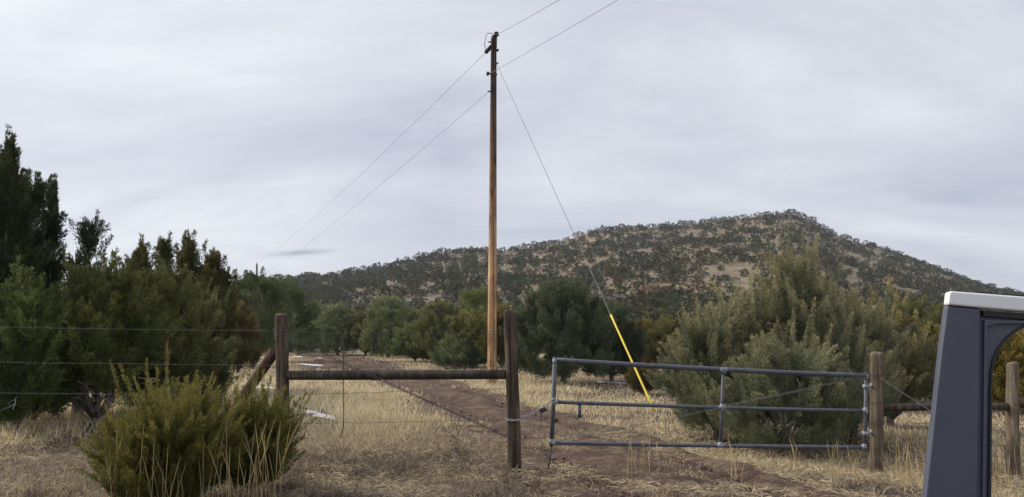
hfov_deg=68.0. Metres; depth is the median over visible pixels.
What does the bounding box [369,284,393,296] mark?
hillside juniper
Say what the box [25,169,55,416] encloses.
juniper tree
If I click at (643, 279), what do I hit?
hillside juniper
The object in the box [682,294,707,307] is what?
hillside juniper
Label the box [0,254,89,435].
juniper tree
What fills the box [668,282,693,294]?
hillside juniper
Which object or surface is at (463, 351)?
juniper tree
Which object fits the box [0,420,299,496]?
tall grass
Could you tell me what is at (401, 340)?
juniper tree
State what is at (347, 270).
hillside juniper
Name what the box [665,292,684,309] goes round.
hillside juniper
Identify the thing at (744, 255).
hillside juniper
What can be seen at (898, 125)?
sky
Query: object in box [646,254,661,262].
hillside juniper
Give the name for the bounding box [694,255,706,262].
hillside juniper
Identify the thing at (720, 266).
hillside juniper
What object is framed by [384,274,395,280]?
hillside juniper
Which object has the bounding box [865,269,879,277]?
hillside juniper
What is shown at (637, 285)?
hillside juniper
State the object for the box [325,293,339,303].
hillside juniper
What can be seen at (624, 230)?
hillside juniper
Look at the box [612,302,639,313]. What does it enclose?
hillside juniper
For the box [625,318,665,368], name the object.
juniper tree
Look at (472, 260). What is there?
hillside juniper
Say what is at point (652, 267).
hillside juniper
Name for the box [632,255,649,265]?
hillside juniper
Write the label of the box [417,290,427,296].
hillside juniper
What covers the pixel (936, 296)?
hillside juniper
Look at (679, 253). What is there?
hillside juniper
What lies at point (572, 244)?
hillside juniper
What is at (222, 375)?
juniper tree
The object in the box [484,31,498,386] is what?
utility pole
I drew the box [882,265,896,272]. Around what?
hillside juniper
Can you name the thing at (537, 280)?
hillside juniper
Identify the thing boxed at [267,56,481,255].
power line
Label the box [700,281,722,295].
hillside juniper
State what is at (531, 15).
power line
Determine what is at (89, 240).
juniper tree
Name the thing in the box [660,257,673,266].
hillside juniper
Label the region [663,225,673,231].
hillside juniper
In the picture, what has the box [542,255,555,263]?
hillside juniper
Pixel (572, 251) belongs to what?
hillside juniper
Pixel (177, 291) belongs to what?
juniper tree
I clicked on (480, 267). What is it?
hillside juniper
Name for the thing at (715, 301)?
hillside juniper
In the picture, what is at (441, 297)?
hillside juniper
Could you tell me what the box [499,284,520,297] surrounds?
hillside juniper
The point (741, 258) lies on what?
hillside juniper
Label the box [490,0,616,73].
power line
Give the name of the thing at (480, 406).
dirt road
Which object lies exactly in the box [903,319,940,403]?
juniper tree
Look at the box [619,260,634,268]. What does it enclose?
hillside juniper
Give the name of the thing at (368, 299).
hillside juniper
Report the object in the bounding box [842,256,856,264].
hillside juniper
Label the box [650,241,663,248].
hillside juniper
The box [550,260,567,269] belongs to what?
hillside juniper
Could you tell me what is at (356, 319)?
juniper tree
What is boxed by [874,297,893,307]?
hillside juniper
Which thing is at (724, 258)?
hillside juniper
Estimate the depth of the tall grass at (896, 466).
9.12 m
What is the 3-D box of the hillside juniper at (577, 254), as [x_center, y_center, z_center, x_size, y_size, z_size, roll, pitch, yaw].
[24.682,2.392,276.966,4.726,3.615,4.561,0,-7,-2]
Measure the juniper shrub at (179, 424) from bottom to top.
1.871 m
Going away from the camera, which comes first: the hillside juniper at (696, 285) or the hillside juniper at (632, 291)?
the hillside juniper at (632, 291)
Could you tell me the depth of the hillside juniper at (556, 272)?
216.37 m
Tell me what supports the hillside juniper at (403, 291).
on the ground at (732, 269)
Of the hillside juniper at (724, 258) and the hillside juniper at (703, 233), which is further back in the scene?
the hillside juniper at (703, 233)
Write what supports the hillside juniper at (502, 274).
on the ground at (732, 269)
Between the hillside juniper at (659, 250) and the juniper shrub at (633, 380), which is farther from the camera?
the hillside juniper at (659, 250)
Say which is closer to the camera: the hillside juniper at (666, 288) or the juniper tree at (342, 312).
the juniper tree at (342, 312)
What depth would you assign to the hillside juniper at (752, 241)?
269.95 m
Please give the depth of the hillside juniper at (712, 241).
291.62 m
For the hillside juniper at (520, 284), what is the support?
on the ground at (732, 269)
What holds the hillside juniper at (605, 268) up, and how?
on the ground at (732, 269)
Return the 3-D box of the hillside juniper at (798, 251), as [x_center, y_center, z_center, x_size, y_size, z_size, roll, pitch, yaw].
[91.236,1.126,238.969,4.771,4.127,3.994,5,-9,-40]
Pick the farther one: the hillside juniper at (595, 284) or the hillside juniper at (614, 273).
the hillside juniper at (614, 273)
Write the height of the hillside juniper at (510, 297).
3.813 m
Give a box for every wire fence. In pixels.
[7,309,521,473]
[868,352,1023,478]
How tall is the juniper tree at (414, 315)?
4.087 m
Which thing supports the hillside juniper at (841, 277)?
on the ground at (732, 269)
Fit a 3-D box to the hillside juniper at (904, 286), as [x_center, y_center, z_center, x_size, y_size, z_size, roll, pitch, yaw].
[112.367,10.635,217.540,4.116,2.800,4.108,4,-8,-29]
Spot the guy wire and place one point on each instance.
(636, 371)
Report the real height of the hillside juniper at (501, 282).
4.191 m
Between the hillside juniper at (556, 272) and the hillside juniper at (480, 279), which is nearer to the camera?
the hillside juniper at (480, 279)
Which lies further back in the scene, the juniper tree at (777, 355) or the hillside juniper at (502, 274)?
the hillside juniper at (502, 274)
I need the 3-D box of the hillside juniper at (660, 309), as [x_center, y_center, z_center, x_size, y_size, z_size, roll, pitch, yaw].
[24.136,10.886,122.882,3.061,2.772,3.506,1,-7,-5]
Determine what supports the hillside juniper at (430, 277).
on the ground at (732, 269)
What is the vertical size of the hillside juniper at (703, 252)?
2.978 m
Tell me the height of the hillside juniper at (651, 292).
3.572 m
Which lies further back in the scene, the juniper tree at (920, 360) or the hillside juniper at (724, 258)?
the hillside juniper at (724, 258)
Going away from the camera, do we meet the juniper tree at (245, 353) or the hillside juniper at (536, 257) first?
the juniper tree at (245, 353)
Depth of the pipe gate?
9.49 m
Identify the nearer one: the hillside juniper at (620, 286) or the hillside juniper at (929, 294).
the hillside juniper at (620, 286)
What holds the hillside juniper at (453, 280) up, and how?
on the ground at (732, 269)
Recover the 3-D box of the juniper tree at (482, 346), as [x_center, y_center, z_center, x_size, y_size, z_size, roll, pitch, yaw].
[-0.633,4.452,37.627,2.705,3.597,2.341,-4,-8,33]
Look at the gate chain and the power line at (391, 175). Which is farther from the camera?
the power line at (391, 175)
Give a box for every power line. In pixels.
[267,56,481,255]
[267,93,486,271]
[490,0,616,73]
[500,0,558,32]
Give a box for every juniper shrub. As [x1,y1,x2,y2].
[68,342,257,496]
[203,362,317,495]
[623,361,663,394]
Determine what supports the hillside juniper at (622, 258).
on the ground at (732, 269)
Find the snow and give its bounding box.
[258,356,662,419]
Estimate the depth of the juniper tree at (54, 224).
15.66 m
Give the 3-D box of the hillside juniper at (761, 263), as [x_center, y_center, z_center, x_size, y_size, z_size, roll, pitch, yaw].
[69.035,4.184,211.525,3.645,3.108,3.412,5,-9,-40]
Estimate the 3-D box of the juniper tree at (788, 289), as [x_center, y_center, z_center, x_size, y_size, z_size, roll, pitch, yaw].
[4.833,1.573,13.273,3.578,4.061,3.084,-3,-7,21]
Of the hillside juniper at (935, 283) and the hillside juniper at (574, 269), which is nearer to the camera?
the hillside juniper at (574, 269)
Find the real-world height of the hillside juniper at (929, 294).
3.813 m
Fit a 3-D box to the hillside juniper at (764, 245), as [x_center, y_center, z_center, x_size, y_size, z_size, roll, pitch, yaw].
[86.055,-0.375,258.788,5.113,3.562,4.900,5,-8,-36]
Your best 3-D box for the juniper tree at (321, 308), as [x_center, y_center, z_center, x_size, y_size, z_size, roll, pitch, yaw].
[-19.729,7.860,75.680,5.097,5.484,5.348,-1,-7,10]
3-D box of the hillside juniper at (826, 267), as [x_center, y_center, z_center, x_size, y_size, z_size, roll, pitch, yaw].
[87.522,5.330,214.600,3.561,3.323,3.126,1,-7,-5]
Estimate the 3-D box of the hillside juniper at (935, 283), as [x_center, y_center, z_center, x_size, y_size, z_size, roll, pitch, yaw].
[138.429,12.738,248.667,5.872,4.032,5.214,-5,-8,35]
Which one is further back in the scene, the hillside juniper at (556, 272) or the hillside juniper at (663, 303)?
the hillside juniper at (556, 272)
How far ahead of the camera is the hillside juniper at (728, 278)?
179.16 m
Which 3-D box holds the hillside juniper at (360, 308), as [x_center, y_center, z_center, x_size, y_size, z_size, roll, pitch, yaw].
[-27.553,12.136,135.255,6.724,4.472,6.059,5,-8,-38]
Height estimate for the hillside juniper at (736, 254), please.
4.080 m
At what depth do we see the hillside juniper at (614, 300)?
134.74 m
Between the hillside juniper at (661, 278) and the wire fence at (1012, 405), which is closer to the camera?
the wire fence at (1012, 405)
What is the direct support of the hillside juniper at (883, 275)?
on the ground at (732, 269)
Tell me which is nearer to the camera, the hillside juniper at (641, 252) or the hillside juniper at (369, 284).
the hillside juniper at (369, 284)
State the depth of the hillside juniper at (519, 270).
252.50 m
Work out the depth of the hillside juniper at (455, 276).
203.59 m
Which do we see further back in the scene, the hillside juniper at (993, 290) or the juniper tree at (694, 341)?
the hillside juniper at (993, 290)
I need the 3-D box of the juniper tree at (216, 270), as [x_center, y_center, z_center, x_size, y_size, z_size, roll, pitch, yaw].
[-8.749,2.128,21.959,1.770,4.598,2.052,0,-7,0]
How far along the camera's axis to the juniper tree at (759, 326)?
13.30 m
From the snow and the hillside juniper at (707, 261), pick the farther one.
the hillside juniper at (707, 261)
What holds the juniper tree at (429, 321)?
on the ground at (732, 269)
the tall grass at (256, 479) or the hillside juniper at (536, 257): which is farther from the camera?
the hillside juniper at (536, 257)
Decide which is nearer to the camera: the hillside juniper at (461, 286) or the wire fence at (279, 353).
the wire fence at (279, 353)
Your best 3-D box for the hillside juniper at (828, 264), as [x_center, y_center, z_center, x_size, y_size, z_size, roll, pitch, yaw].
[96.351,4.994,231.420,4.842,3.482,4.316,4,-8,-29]
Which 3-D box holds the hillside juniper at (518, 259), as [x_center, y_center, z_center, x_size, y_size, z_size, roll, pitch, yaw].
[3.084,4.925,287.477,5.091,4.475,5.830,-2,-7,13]
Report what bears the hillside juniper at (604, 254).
on the ground at (732, 269)
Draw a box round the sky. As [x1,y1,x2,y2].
[0,0,1023,292]
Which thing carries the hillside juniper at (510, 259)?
on the ground at (732, 269)
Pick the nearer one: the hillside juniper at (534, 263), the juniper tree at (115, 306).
the juniper tree at (115, 306)
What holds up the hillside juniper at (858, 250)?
on the ground at (732, 269)
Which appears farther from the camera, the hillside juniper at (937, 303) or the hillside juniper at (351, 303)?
the hillside juniper at (351, 303)
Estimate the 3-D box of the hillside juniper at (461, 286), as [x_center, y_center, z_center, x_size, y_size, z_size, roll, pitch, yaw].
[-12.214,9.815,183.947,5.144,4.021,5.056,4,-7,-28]
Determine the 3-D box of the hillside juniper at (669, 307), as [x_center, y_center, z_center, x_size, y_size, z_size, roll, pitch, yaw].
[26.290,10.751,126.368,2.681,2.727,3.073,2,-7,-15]
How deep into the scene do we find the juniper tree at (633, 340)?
27.33 m
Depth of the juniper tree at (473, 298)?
44.84 m
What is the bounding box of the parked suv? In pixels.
[921,291,1023,496]
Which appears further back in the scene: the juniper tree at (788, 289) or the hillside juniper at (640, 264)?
the hillside juniper at (640, 264)
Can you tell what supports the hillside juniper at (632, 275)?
on the ground at (732, 269)
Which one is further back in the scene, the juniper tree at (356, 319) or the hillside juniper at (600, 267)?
the hillside juniper at (600, 267)
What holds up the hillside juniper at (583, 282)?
on the ground at (732, 269)
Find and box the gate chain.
[505,398,556,422]
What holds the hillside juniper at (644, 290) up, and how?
on the ground at (732, 269)
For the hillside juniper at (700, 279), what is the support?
on the ground at (732, 269)
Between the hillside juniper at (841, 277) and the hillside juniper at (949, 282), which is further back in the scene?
the hillside juniper at (949, 282)
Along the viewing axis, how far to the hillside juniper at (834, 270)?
199.45 m
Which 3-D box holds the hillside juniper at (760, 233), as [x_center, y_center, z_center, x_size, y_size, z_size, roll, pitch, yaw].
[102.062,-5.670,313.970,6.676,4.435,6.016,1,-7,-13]
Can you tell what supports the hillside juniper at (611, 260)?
on the ground at (732, 269)
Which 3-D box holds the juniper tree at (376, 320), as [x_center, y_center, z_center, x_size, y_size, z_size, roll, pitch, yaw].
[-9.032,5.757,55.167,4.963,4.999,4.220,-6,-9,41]
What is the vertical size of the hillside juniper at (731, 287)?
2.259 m
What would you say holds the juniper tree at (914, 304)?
on the ground at (732, 269)
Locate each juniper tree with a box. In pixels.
[0,123,56,371]
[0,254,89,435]
[19,243,186,429]
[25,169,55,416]
[30,172,68,417]
[42,210,119,418]
[112,258,238,407]
[118,232,158,406]
[152,231,178,282]
[174,228,221,312]
[193,244,243,390]
[197,288,242,398]
[224,266,300,366]
[229,300,266,374]
[252,276,320,356]
[289,300,337,351]
[308,300,361,354]
[342,309,381,355]
[357,294,414,358]
[384,307,431,357]
[385,321,437,361]
[406,298,459,358]
[429,337,486,368]
[440,307,487,366]
[447,283,512,362]
[473,303,518,368]
[511,276,617,384]
[581,299,648,381]
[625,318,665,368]
[641,314,686,363]
[643,278,783,439]
[684,328,869,454]
[699,260,801,435]
[705,222,907,432]
[810,287,920,438]
[850,273,938,428]
[883,294,938,328]
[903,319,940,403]
[918,298,944,347]
[992,328,1023,411]
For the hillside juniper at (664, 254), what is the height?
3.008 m
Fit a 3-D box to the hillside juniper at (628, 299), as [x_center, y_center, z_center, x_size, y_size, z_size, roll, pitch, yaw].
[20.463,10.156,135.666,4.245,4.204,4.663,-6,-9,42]
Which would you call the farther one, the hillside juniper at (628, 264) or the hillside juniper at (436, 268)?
the hillside juniper at (436, 268)
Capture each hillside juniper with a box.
[300,271,313,277]
[304,295,315,303]
[316,295,328,304]
[317,284,329,292]
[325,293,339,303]
[339,284,353,294]
[341,269,352,275]
[342,294,358,302]
[344,301,367,311]
[346,305,368,312]
[352,281,367,286]
[359,281,376,289]
[359,296,382,308]
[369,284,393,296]
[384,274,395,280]
[399,285,417,297]
[407,279,417,286]
[408,297,425,308]
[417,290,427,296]
[425,274,436,281]
[426,285,439,293]
[430,266,441,273]
[431,274,445,282]
[432,296,448,305]
[433,282,443,288]
[441,284,457,292]
[442,290,459,299]
[448,277,463,287]
[449,281,469,292]
[450,273,461,280]
[455,270,470,278]
[464,257,478,264]
[468,281,480,288]
[469,274,486,287]
[475,264,486,272]
[480,269,487,275]
[497,275,512,286]
[498,273,514,283]
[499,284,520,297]
[504,277,524,287]
[504,294,521,308]
[506,257,517,265]
[509,280,530,293]
[512,272,530,282]
[513,256,525,264]
[514,266,524,272]
[521,268,537,277]
[527,255,539,261]
[530,259,538,266]
[533,275,544,282]
[536,274,556,285]
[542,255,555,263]
[543,265,555,272]
[548,270,562,277]
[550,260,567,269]
[566,249,576,256]
[566,267,580,276]
[570,241,581,247]
[574,250,585,256]
[579,277,591,288]
[581,265,591,271]
[581,272,599,283]
[584,277,608,288]
[589,264,607,275]
[596,250,608,256]
[601,263,611,270]
[606,257,615,263]
[606,265,626,276]
[606,267,622,277]
[608,299,620,305]
[610,281,631,295]
[612,273,625,282]
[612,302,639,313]
[613,277,622,283]
[617,250,629,256]
[617,253,635,262]
[617,294,637,304]
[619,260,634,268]
[621,227,628,233]
[623,271,636,281]
[626,289,641,300]
[629,280,644,288]
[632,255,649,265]
[632,262,646,269]
[632,304,655,316]
[634,273,650,284]
[635,284,661,300]
[636,295,659,309]
[639,240,651,248]
[639,251,648,258]
[640,310,693,351]
[641,262,654,269]
[643,290,664,299]
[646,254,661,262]
[648,247,664,255]
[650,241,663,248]
[651,257,661,265]
[652,298,671,312]
[654,308,667,318]
[655,275,667,282]
[655,284,672,297]
[657,289,682,300]
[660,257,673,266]
[662,252,671,257]
[662,265,676,274]
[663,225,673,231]
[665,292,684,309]
[665,305,674,312]
[667,275,679,283]
[668,269,689,281]
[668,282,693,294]
[672,251,688,261]
[676,236,687,243]
[680,306,702,323]
[681,257,691,263]
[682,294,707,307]
[685,289,696,295]
[685,303,703,313]
[687,263,709,272]
[690,280,704,290]
[692,242,702,248]
[692,276,703,281]
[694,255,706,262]
[696,250,707,256]
[699,292,716,304]
[700,230,708,236]
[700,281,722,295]
[701,259,711,264]
[702,248,712,254]
[707,237,719,244]
[710,296,730,308]
[716,265,724,270]
[717,274,731,282]
[718,252,735,263]
[721,236,731,242]
[725,286,736,293]
[729,221,737,225]
[731,248,748,257]
[737,257,745,261]
[738,253,750,260]
[740,270,748,276]
[749,239,762,246]
[753,229,766,236]
[753,258,764,266]
[758,242,771,249]
[764,248,777,254]
[765,220,773,225]
[766,233,775,239]
[786,233,798,240]
[790,214,798,220]
[790,236,801,243]
[796,246,805,255]
[815,262,828,269]
[816,246,827,254]
[823,259,834,267]
[824,268,847,276]
[833,274,848,283]
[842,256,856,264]
[842,270,852,275]
[850,247,861,253]
[857,285,884,299]
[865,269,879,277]
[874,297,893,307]
[876,271,888,277]
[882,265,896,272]
[882,286,906,298]
[889,268,901,277]
[892,277,905,285]
[897,281,912,287]
[908,282,921,288]
[924,301,943,307]
[925,294,943,302]
[926,292,943,303]
[929,281,943,288]
[943,278,955,286]
[968,285,982,291]
[988,288,999,292]
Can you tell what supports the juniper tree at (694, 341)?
on the ground at (732, 269)
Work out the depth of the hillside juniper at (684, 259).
229.11 m
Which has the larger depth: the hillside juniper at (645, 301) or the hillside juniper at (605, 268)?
the hillside juniper at (605, 268)
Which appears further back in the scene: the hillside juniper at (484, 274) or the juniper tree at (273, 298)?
the hillside juniper at (484, 274)
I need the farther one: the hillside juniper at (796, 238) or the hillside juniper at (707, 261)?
the hillside juniper at (796, 238)
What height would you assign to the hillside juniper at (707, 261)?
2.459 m
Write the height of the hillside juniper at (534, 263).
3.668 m
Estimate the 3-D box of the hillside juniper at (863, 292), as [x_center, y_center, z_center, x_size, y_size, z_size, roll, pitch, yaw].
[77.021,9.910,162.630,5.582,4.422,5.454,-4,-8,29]
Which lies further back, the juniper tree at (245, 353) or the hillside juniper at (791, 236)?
the hillside juniper at (791, 236)
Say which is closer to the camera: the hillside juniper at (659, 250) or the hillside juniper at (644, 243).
the hillside juniper at (659, 250)
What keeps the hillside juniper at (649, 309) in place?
on the ground at (732, 269)
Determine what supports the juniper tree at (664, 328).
on the ground at (732, 269)
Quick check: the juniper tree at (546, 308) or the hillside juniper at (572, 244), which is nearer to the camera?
the juniper tree at (546, 308)
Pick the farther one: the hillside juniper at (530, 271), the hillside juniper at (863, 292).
the hillside juniper at (530, 271)
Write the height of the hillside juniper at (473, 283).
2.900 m
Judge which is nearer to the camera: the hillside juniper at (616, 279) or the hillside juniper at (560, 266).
the hillside juniper at (616, 279)
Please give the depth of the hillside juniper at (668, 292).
145.33 m
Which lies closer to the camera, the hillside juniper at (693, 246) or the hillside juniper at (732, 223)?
the hillside juniper at (693, 246)
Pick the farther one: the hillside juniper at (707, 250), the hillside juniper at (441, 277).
the hillside juniper at (707, 250)
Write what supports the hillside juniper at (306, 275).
on the ground at (732, 269)
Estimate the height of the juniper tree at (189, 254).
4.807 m
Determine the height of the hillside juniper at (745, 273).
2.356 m
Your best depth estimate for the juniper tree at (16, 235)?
14.25 m
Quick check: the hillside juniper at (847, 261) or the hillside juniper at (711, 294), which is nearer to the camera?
the hillside juniper at (711, 294)
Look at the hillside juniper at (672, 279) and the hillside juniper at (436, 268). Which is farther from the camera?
the hillside juniper at (436, 268)
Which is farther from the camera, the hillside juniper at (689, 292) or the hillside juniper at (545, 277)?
the hillside juniper at (545, 277)
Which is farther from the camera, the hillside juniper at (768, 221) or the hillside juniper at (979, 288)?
the hillside juniper at (768, 221)
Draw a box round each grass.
[0,351,1023,496]
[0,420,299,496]
[626,432,1023,493]
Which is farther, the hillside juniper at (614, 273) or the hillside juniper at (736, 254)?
the hillside juniper at (736, 254)
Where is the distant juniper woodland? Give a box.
[198,209,1023,360]
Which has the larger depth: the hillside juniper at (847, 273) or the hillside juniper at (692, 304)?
the hillside juniper at (847, 273)
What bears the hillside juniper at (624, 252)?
on the ground at (732, 269)
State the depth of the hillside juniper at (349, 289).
214.44 m
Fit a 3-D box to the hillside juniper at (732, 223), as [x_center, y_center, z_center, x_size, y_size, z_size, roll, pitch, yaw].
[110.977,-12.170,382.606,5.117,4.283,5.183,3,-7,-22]
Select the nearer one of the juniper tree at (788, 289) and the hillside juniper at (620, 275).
the juniper tree at (788, 289)
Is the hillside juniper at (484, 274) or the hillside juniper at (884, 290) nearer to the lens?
the hillside juniper at (884, 290)
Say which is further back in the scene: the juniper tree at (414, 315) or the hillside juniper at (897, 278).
the hillside juniper at (897, 278)
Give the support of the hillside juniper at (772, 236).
on the ground at (732, 269)
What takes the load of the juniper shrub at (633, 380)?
on the ground at (732, 269)
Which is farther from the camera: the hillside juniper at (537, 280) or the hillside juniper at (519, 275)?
the hillside juniper at (519, 275)
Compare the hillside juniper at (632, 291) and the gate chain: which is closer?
the gate chain
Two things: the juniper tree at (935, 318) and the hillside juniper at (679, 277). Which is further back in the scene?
the hillside juniper at (679, 277)
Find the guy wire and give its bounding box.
[496,63,658,419]
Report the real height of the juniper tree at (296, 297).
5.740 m
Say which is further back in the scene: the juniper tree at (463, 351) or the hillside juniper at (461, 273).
the hillside juniper at (461, 273)
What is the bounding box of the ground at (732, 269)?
[0,215,1023,496]
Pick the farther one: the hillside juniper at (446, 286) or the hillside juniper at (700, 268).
the hillside juniper at (700, 268)
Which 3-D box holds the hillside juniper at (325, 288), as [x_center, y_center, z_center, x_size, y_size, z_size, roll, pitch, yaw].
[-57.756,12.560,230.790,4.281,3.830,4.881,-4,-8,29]
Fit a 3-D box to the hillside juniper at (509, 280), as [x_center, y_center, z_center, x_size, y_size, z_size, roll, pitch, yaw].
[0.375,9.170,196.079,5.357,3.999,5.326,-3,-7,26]
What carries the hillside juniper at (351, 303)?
on the ground at (732, 269)
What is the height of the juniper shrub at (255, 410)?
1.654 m
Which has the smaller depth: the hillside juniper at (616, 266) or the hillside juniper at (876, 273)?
the hillside juniper at (616, 266)
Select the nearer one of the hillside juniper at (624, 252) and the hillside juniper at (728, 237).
the hillside juniper at (624, 252)
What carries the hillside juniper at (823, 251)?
on the ground at (732, 269)
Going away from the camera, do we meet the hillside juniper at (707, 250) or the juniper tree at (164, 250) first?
the juniper tree at (164, 250)
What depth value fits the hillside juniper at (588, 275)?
188.33 m
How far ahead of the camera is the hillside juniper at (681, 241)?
304.55 m
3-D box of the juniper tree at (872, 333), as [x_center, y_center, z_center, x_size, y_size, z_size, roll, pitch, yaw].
[6.079,2.144,13.714,2.154,3.035,1.943,3,-7,-22]
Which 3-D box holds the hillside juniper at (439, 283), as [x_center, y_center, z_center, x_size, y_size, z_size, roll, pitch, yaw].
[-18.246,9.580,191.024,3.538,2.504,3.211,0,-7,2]
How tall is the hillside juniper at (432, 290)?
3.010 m
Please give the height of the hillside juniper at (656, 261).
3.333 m
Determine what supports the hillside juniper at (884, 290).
on the ground at (732, 269)
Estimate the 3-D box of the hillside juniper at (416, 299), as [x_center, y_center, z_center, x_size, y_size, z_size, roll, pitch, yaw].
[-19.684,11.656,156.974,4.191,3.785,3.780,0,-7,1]
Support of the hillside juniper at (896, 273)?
on the ground at (732, 269)
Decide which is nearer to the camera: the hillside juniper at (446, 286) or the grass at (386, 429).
the grass at (386, 429)
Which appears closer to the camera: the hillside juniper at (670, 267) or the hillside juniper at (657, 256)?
the hillside juniper at (670, 267)
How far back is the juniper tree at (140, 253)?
17.51 m
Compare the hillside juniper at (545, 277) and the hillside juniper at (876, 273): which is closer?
the hillside juniper at (545, 277)
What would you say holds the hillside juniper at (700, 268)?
on the ground at (732, 269)
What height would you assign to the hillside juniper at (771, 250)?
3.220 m
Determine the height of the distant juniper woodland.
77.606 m
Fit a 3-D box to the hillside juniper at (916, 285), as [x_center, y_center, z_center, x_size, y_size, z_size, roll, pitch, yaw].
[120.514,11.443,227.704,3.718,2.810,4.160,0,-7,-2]
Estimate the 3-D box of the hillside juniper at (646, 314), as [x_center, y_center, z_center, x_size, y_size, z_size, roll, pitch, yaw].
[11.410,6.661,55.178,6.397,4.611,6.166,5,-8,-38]
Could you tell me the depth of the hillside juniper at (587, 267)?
223.65 m
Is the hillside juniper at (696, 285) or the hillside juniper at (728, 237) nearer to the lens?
the hillside juniper at (696, 285)
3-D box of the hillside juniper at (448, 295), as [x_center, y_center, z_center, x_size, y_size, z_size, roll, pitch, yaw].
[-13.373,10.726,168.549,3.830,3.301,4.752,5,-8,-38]
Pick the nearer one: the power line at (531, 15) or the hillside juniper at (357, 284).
the power line at (531, 15)
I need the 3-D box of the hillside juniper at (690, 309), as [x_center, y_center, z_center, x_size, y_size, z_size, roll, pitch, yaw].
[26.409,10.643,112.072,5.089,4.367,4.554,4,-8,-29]
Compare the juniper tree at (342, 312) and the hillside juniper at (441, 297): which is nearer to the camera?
the juniper tree at (342, 312)
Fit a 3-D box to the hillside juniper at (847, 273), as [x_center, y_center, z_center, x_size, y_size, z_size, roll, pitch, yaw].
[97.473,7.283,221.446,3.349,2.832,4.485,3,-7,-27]
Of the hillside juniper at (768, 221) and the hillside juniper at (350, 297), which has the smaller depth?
the hillside juniper at (350, 297)
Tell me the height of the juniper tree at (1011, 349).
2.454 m
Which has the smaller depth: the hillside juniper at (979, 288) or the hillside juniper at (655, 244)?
the hillside juniper at (655, 244)
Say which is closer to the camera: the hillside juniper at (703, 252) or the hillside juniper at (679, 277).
the hillside juniper at (679, 277)
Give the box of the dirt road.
[289,349,849,496]
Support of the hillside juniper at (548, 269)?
on the ground at (732, 269)
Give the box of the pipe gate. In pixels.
[548,357,871,468]
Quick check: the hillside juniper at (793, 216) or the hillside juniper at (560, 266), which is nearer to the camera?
the hillside juniper at (560, 266)
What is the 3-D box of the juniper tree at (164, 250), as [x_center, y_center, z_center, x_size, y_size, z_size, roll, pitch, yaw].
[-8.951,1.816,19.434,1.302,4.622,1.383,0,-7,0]
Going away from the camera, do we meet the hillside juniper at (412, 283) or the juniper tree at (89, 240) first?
the juniper tree at (89, 240)
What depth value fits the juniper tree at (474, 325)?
39.00 m
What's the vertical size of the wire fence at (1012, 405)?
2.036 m
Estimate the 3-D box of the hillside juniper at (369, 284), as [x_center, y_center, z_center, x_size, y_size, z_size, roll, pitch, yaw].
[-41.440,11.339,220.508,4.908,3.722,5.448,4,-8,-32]
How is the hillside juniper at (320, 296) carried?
on the ground at (732, 269)
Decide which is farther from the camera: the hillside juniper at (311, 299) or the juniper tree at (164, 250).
the hillside juniper at (311, 299)

